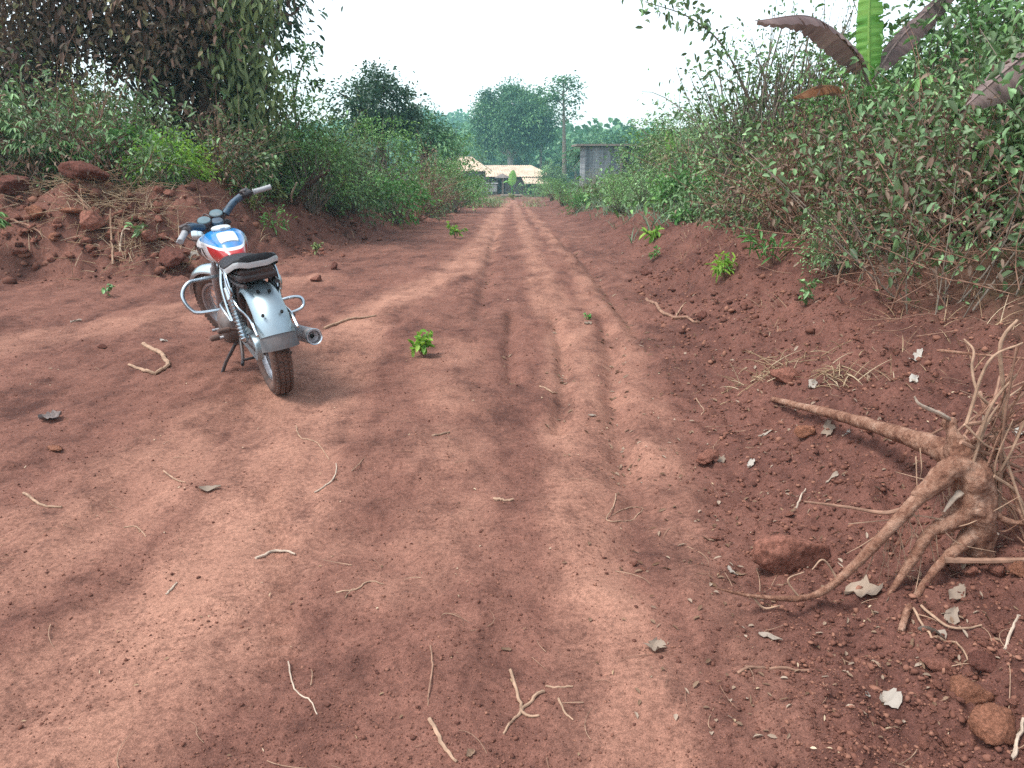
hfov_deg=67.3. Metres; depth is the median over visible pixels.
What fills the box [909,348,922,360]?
dead leaf
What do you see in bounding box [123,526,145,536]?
stick
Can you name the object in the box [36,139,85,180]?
cassava plant
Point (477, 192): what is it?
shrub
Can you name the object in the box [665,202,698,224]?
seedling
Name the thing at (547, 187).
shrub
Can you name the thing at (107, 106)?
shrub
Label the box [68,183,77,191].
clod
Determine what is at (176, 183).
dry twigs
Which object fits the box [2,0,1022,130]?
sky
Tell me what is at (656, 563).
leaf litter
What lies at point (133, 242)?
straw heap
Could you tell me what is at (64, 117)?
leafy shrub
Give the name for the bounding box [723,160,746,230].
bare stem
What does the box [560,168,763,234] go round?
ground cover
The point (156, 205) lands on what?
clod
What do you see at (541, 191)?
shrub
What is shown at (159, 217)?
clod
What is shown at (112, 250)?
stick
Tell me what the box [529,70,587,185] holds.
tall thin tree
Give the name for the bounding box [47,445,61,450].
earth clod
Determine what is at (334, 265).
earth clod
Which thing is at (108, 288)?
seedling
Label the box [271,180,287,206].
seedling
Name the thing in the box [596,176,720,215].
undergrowth stalks
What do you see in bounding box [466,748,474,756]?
dead leaf
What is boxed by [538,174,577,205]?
shrub
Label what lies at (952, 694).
clod
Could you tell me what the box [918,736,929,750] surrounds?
clod
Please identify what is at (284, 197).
ground cover stalks
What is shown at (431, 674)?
stick
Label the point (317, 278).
earth clod
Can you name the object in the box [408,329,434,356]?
seedling
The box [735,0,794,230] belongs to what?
arching sapling
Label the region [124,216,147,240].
seedling
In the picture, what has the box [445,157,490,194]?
house
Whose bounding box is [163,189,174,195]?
clod
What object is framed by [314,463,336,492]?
stick
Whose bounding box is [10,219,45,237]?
stick
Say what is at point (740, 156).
bare stem
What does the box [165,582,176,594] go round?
stick
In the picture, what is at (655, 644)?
dead leaf
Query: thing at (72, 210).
earth clod
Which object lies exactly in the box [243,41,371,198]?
shrub
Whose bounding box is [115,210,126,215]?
clod
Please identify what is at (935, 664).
earth clod
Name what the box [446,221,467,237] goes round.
seedling
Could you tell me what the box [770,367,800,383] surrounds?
earth clod
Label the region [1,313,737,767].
root fibres
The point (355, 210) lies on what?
shrub
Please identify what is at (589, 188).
dry shrub
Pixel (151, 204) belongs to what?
dry grass
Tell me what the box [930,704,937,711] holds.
clod
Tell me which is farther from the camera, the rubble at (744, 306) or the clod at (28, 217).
the clod at (28, 217)
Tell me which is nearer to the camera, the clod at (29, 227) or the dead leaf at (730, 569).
the dead leaf at (730, 569)
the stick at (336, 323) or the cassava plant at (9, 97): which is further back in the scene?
the cassava plant at (9, 97)
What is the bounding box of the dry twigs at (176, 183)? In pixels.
[0,135,424,239]
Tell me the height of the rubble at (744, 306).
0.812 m
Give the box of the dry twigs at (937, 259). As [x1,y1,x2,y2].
[689,110,1023,336]
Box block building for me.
[571,144,652,187]
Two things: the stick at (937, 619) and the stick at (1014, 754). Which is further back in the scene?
the stick at (937, 619)
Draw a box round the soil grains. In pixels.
[0,241,1023,767]
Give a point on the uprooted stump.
(968, 474)
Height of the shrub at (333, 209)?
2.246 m
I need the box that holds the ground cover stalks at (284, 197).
[221,172,401,213]
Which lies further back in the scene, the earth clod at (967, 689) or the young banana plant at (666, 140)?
the young banana plant at (666, 140)
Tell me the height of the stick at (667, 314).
0.143 m
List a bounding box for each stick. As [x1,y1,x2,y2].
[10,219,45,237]
[22,492,62,507]
[76,194,88,210]
[109,208,113,264]
[119,228,129,251]
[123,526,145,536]
[128,342,169,374]
[163,470,185,482]
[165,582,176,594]
[255,549,295,558]
[287,661,317,714]
[295,425,329,459]
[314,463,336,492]
[323,315,375,328]
[336,581,383,592]
[427,645,433,705]
[427,717,457,762]
[431,431,449,435]
[493,497,513,501]
[503,669,522,733]
[521,690,544,717]
[545,685,572,687]
[557,697,573,719]
[606,493,642,521]
[645,297,699,322]
[737,665,808,673]
[795,488,805,508]
[913,607,967,659]
[920,604,981,629]
[1003,614,1020,649]
[1011,717,1023,760]
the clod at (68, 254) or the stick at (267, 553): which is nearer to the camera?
the stick at (267, 553)
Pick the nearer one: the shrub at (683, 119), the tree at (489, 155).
the shrub at (683, 119)
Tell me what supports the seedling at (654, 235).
on the ground at (444, 302)
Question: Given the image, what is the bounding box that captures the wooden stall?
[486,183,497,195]
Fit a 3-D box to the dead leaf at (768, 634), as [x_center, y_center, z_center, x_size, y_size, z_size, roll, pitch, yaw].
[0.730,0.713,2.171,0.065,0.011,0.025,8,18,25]
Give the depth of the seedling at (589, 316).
6.75 m
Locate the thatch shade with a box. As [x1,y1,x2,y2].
[495,173,509,193]
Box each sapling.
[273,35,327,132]
[622,0,767,132]
[642,1,818,219]
[669,53,739,182]
[692,0,855,219]
[715,0,859,165]
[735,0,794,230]
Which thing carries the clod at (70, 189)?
on the straw heap at (116, 195)
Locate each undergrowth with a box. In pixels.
[0,46,400,198]
[0,102,410,202]
[391,176,576,196]
[557,140,724,218]
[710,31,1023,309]
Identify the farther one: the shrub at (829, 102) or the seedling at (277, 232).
the seedling at (277, 232)
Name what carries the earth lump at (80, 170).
on the ground at (444, 302)
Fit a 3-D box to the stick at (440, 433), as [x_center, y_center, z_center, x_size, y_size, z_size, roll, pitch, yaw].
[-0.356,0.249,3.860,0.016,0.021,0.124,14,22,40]
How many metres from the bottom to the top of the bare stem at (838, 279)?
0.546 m
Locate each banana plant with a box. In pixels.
[503,170,516,193]
[659,131,695,171]
[755,0,953,137]
[964,52,1023,108]
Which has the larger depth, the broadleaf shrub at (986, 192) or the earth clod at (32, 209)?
the earth clod at (32, 209)
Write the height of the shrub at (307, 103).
2.302 m
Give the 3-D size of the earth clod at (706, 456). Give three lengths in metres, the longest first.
0.130 x 0.071 x 0.056 m
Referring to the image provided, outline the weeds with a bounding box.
[468,196,553,206]
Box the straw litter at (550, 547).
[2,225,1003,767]
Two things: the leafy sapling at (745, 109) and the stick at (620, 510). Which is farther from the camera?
the leafy sapling at (745, 109)
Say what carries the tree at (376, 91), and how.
on the ground at (444, 302)
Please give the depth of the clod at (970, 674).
1.95 m
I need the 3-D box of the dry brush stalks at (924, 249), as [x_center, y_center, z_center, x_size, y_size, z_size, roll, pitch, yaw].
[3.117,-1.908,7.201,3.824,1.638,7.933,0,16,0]
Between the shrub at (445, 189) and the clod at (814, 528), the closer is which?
the clod at (814, 528)
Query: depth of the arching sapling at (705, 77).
9.13 m
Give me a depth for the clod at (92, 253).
9.17 m
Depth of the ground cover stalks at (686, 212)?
11.69 m
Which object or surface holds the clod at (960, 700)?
on the ground at (444, 302)
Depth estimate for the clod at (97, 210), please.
9.38 m
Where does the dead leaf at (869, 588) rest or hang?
on the ground at (444, 302)
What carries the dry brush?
on the ground at (444, 302)
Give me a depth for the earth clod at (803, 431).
3.49 m
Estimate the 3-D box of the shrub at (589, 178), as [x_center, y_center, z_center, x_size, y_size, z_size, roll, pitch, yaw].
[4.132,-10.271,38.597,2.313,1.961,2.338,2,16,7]
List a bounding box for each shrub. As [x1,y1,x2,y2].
[0,25,106,140]
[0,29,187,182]
[24,31,205,168]
[25,52,126,163]
[70,102,183,188]
[121,140,189,188]
[162,89,301,211]
[182,62,368,194]
[195,122,286,198]
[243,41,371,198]
[263,119,381,214]
[277,110,385,219]
[312,131,408,227]
[319,103,446,198]
[366,159,442,229]
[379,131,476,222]
[404,167,465,219]
[405,124,495,188]
[407,143,479,215]
[408,152,493,212]
[413,138,490,206]
[457,175,490,204]
[531,180,554,197]
[537,175,566,200]
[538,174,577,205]
[558,183,592,214]
[571,174,609,199]
[574,165,606,190]
[588,171,634,213]
[590,107,709,187]
[597,164,629,186]
[604,128,692,194]
[604,159,678,208]
[616,62,741,187]
[625,82,773,206]
[638,154,707,210]
[679,43,925,239]
[681,149,726,207]
[705,73,867,238]
[725,59,921,210]
[753,20,997,242]
[792,195,896,293]
[799,0,1023,131]
[815,0,1023,102]
[815,53,1023,251]
[857,3,1018,155]
[875,156,993,249]
[888,0,1023,103]
[910,116,1023,235]
[952,65,1023,206]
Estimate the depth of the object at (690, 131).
44.94 m
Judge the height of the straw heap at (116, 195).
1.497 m
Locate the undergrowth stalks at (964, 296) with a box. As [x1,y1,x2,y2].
[728,80,1023,316]
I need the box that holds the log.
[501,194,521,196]
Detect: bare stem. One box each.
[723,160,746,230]
[739,112,758,226]
[831,191,902,215]
[837,241,859,283]
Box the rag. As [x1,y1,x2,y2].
[38,410,61,419]
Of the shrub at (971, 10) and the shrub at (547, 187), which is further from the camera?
the shrub at (547, 187)
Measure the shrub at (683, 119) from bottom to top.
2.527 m
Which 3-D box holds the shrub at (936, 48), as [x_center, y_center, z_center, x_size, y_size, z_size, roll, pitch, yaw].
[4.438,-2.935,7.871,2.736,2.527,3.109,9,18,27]
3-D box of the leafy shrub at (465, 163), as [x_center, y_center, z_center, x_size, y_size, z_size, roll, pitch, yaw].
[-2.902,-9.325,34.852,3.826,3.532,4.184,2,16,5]
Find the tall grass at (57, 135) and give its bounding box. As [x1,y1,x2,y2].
[0,77,233,180]
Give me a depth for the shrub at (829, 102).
7.27 m
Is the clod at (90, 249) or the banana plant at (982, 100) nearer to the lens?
the banana plant at (982, 100)
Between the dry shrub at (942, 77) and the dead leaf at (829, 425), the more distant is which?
the dry shrub at (942, 77)
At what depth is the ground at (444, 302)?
3.08 m
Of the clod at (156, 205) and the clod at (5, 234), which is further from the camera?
the clod at (156, 205)
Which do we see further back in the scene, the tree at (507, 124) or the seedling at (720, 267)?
the tree at (507, 124)
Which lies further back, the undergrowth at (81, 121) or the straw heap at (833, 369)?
the undergrowth at (81, 121)
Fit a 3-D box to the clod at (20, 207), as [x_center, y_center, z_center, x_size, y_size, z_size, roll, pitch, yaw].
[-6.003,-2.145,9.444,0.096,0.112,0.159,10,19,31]
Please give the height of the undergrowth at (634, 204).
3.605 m
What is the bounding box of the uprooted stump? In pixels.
[714,319,1023,632]
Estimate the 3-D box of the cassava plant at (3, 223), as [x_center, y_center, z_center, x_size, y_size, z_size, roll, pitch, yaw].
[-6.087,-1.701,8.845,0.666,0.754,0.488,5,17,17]
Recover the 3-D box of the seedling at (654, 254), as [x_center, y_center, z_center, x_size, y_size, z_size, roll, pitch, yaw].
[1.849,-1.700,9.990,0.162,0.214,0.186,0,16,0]
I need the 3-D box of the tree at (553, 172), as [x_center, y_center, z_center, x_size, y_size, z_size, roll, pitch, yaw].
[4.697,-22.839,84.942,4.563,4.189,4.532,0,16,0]
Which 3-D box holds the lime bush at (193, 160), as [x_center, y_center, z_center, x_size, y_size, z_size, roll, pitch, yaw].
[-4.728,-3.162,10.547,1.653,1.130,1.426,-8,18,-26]
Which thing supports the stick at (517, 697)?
on the ground at (444, 302)
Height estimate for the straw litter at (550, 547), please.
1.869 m
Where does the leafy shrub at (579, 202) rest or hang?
on the ground at (444, 302)
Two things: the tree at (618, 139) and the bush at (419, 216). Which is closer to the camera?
the bush at (419, 216)
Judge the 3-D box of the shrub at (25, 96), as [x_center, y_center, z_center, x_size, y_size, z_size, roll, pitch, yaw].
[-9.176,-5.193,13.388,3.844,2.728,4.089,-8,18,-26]
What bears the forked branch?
on the ground at (444, 302)
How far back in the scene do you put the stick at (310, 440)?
3.74 m
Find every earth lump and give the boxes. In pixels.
[58,161,110,181]
[159,246,186,269]
[751,534,830,574]
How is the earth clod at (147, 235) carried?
on the ground at (444, 302)
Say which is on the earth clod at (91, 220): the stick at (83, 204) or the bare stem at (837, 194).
the stick at (83, 204)
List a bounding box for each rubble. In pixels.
[0,178,389,283]
[628,225,1022,738]
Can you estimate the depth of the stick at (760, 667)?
2.06 m
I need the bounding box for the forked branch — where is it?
[290,168,329,206]
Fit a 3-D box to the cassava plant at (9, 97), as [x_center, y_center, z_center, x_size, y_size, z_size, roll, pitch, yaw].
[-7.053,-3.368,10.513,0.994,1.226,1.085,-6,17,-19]
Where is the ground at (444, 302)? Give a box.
[0,160,1023,767]
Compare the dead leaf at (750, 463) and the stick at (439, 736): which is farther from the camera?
the dead leaf at (750, 463)
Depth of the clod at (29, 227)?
9.19 m
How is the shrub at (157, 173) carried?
on the ground at (444, 302)
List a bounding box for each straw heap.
[0,150,285,279]
[64,203,199,276]
[717,340,851,404]
[809,341,890,387]
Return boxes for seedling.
[101,283,114,295]
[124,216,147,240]
[245,192,265,215]
[259,204,296,237]
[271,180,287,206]
[311,242,323,254]
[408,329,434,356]
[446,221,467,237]
[584,312,591,319]
[639,225,663,242]
[648,245,660,259]
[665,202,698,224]
[704,251,737,281]
[736,223,805,267]
[798,278,823,305]
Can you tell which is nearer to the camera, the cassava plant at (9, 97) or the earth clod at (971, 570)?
the earth clod at (971, 570)
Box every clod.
[0,175,30,194]
[1,230,10,237]
[13,214,22,219]
[14,248,28,253]
[16,205,26,210]
[17,228,23,235]
[24,205,44,218]
[24,213,32,220]
[27,224,35,232]
[30,237,37,243]
[47,256,55,261]
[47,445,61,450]
[48,232,57,240]
[51,223,62,227]
[52,218,61,223]
[59,207,82,213]
[64,251,74,257]
[67,187,75,191]
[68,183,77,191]
[78,188,86,194]
[79,210,106,230]
[81,237,91,243]
[85,246,95,252]
[90,250,98,256]
[91,206,102,214]
[97,344,106,348]
[106,215,113,222]
[109,251,128,259]
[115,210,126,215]
[128,216,138,221]
[142,230,156,241]
[149,252,158,257]
[152,201,162,207]
[154,186,163,192]
[154,215,162,222]
[159,232,169,239]
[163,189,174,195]
[310,275,321,280]
[331,261,337,269]
[640,270,652,275]
[695,448,718,464]
[697,310,706,320]
[710,536,720,540]
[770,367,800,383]
[785,511,793,516]
[794,425,815,437]
[810,525,817,530]
[900,539,909,546]
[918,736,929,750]
[919,657,957,672]
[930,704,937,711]
[932,679,942,688]
[941,736,954,746]
[948,691,956,698]
[949,674,994,704]
[955,697,965,703]
[961,565,977,576]
[965,671,974,677]
[967,702,1016,745]
[968,650,996,672]
[977,640,988,647]
[988,564,1005,576]
[1005,698,1016,708]
[1008,560,1023,577]
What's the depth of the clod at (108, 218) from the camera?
9.37 m
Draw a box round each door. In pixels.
[498,179,504,193]
[524,184,530,193]
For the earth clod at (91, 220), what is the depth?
9.19 m
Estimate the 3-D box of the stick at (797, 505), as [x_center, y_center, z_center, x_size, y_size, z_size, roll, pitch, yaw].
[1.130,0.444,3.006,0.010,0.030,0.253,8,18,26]
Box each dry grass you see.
[0,156,414,265]
[671,210,1022,389]
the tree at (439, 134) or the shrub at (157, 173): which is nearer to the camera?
the shrub at (157, 173)
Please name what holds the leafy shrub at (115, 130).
on the ground at (444, 302)
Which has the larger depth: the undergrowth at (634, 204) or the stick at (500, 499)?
the undergrowth at (634, 204)
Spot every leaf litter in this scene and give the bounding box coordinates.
[473,247,737,621]
[562,223,1023,737]
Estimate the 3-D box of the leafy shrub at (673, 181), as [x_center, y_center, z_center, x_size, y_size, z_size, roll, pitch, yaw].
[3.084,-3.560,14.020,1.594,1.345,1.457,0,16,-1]
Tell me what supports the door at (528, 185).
in the long house at (527, 172)
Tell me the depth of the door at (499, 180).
92.78 m
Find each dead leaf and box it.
[199,485,220,490]
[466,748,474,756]
[644,637,665,650]
[717,455,725,462]
[727,565,736,574]
[747,458,754,467]
[758,632,782,639]
[807,379,817,387]
[821,419,835,436]
[826,471,837,482]
[844,574,882,596]
[879,688,901,708]
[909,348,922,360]
[909,374,918,381]
[918,626,946,639]
[944,606,959,624]
[948,584,965,598]
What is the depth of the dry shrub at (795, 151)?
6.67 m
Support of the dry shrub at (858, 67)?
on the ground at (444, 302)
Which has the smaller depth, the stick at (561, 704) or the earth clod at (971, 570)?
the stick at (561, 704)
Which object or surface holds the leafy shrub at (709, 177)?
on the ground at (444, 302)
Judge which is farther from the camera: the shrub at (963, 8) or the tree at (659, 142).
the tree at (659, 142)
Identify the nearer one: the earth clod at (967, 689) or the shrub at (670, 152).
the earth clod at (967, 689)
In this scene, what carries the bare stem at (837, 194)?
on the dry brush
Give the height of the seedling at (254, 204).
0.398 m
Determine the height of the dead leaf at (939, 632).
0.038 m
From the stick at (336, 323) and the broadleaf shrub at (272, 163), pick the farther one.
the broadleaf shrub at (272, 163)
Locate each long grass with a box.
[192,141,409,217]
[566,193,726,242]
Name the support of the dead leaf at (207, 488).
on the ground at (444, 302)
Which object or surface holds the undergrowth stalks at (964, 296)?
on the ground at (444, 302)
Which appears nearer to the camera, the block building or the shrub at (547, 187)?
the shrub at (547, 187)
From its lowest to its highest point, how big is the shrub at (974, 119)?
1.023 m
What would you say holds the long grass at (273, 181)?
on the ground at (444, 302)
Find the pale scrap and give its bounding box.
[188,250,198,259]
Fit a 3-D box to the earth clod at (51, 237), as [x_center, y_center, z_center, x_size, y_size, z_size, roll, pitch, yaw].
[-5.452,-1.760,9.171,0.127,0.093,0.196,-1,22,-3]
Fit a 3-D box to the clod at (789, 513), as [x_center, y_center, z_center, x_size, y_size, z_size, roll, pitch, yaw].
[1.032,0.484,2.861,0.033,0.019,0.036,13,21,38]
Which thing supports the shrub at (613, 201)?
on the ground at (444, 302)
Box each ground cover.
[213,143,449,214]
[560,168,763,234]
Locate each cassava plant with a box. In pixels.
[0,90,27,175]
[0,118,66,185]
[0,212,12,229]
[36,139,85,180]
[838,88,982,173]
[871,75,991,149]
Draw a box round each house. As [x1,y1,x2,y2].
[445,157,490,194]
[485,165,548,193]
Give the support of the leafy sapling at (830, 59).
on the ground at (444, 302)
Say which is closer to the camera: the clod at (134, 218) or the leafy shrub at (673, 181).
the clod at (134, 218)
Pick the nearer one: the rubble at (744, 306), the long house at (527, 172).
the rubble at (744, 306)
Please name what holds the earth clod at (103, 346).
on the ground at (444, 302)
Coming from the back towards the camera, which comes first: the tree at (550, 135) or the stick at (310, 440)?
the tree at (550, 135)
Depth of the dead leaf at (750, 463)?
3.42 m
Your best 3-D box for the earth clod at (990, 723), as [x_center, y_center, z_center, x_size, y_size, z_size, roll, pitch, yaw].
[1.105,0.779,1.757,0.115,0.075,0.100,-5,17,-18]
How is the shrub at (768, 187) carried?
on the ground at (444, 302)
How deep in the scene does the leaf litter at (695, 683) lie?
2.36 m
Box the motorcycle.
[176,184,321,394]
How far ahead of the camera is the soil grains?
2.09 m
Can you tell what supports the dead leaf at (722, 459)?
on the ground at (444, 302)
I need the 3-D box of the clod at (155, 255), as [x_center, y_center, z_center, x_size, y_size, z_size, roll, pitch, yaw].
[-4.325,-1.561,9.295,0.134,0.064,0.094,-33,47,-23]
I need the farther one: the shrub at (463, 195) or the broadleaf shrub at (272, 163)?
the shrub at (463, 195)
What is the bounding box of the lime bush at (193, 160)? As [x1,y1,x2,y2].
[113,111,228,188]
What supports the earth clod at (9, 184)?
on the ground at (444, 302)
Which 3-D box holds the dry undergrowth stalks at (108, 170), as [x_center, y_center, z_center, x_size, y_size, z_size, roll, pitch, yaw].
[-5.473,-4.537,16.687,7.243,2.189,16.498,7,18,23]
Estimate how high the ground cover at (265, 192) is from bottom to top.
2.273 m
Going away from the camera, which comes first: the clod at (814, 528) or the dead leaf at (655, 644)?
the dead leaf at (655, 644)
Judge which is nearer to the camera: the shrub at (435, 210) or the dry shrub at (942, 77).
the dry shrub at (942, 77)
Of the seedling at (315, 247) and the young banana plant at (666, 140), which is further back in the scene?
the young banana plant at (666, 140)
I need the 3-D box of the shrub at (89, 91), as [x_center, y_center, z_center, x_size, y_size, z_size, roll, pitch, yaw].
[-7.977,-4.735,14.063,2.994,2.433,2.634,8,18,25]
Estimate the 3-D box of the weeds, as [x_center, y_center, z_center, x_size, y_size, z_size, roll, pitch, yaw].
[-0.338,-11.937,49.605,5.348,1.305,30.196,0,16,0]
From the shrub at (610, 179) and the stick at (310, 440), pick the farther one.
the shrub at (610, 179)
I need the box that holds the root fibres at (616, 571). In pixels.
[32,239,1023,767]
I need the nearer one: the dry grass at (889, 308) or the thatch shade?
the dry grass at (889, 308)
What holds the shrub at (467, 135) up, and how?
on the ground at (444, 302)
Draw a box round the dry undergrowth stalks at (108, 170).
[0,133,377,195]
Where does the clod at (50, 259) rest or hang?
on the ground at (444, 302)
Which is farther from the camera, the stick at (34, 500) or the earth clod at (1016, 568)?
the stick at (34, 500)
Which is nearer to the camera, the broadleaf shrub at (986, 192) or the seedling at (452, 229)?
the broadleaf shrub at (986, 192)
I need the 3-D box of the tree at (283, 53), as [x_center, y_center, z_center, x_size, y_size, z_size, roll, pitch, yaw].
[-4.125,-4.911,15.036,1.050,3.527,1.072,0,16,0]
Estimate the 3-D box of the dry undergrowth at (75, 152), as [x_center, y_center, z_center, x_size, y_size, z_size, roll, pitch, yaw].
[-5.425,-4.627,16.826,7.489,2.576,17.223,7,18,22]
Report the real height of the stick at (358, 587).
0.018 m
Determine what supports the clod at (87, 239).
on the ground at (444, 302)
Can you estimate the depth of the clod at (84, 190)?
9.39 m
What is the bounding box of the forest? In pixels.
[125,107,753,179]
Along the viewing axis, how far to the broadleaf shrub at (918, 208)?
5.50 m
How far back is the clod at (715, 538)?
2.78 m
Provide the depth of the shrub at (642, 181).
15.97 m
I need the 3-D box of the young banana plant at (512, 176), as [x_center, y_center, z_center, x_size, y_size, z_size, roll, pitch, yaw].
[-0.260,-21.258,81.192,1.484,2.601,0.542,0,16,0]
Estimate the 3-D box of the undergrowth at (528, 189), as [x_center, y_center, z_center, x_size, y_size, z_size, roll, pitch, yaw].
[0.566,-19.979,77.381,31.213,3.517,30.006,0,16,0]
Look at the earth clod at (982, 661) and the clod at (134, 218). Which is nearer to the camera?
the earth clod at (982, 661)
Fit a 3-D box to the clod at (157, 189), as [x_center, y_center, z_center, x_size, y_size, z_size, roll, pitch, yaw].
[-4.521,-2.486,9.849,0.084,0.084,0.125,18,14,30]
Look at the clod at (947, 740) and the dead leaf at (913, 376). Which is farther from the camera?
the dead leaf at (913, 376)
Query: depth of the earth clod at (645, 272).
9.06 m
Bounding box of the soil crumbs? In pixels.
[0,176,1023,767]
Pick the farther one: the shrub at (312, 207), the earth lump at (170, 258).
the shrub at (312, 207)
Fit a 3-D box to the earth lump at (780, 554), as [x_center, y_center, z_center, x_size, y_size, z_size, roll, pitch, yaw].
[0.924,0.564,2.557,0.265,0.144,0.105,4,16,-7]
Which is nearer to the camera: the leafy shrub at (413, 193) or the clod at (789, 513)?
the clod at (789, 513)
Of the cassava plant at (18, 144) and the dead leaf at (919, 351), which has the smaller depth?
the dead leaf at (919, 351)
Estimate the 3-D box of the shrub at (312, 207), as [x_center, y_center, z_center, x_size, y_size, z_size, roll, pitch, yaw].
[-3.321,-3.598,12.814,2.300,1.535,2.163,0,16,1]
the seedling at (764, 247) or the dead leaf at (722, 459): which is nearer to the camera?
the dead leaf at (722, 459)
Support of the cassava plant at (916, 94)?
on the ground at (444, 302)
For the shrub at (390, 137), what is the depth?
18.61 m
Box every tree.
[0,0,332,178]
[158,0,342,54]
[308,57,436,176]
[388,99,466,178]
[411,151,462,173]
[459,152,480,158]
[464,139,507,164]
[465,73,566,164]
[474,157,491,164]
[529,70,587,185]
[529,86,571,168]
[534,159,573,193]
[548,137,594,185]
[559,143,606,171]
[570,117,639,170]
[632,125,686,166]
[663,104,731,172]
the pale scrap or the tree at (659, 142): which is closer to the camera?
the pale scrap
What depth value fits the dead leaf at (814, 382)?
3.96 m
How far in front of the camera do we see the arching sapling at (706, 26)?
8.22 m
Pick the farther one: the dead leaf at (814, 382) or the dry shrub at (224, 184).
the dry shrub at (224, 184)
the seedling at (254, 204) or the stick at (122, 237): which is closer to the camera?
the stick at (122, 237)
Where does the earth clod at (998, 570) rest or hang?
on the ground at (444, 302)
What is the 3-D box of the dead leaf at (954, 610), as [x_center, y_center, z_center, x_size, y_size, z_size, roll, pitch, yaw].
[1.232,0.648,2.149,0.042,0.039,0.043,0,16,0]
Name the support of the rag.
on the ground at (444, 302)
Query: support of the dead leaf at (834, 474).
on the ground at (444, 302)
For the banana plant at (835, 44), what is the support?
on the ground at (444, 302)
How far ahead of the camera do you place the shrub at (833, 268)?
5.52 m
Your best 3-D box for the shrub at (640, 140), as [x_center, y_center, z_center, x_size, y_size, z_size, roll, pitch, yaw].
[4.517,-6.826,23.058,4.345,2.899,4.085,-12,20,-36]
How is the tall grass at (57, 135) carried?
on the ground at (444, 302)
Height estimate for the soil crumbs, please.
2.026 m
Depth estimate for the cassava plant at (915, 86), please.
6.43 m
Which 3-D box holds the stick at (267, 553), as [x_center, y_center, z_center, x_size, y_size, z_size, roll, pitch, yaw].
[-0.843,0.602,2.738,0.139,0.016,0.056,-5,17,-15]
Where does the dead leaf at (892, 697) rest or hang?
on the ground at (444, 302)
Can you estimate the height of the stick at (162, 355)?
0.052 m
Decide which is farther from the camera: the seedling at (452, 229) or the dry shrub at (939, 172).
the seedling at (452, 229)
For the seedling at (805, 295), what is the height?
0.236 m
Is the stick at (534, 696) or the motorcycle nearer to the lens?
the stick at (534, 696)
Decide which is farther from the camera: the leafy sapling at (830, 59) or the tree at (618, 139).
the tree at (618, 139)
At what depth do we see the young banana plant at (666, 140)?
20.07 m
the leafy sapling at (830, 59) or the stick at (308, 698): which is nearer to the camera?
the stick at (308, 698)
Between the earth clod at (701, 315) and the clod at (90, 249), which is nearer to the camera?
the earth clod at (701, 315)
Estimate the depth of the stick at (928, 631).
2.08 m
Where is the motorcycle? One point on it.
(253, 312)
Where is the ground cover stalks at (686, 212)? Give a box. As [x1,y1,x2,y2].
[577,192,748,233]
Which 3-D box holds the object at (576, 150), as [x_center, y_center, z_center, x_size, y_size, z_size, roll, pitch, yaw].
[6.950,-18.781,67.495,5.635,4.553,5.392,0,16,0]
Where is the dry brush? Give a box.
[626,24,1023,306]
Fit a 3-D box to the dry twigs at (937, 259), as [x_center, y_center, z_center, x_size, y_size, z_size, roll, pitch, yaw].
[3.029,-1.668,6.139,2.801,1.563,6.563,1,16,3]
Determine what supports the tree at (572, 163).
on the ground at (444, 302)
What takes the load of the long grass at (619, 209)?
on the ground at (444, 302)
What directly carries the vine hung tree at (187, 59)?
on the ground at (444, 302)
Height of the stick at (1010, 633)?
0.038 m
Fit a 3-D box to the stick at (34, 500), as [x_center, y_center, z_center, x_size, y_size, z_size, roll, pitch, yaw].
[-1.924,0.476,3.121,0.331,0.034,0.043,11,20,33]
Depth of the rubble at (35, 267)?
9.46 m
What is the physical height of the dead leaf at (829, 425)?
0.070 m
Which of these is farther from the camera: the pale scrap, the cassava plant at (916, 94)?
the pale scrap
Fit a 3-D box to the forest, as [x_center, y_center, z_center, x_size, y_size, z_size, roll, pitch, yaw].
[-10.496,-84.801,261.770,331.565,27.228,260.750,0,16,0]
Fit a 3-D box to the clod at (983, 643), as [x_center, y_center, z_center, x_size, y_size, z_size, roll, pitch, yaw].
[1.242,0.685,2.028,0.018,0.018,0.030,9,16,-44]
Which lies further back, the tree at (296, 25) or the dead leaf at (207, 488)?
the tree at (296, 25)
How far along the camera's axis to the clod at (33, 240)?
9.14 m
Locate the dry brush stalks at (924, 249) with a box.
[634,109,1023,317]

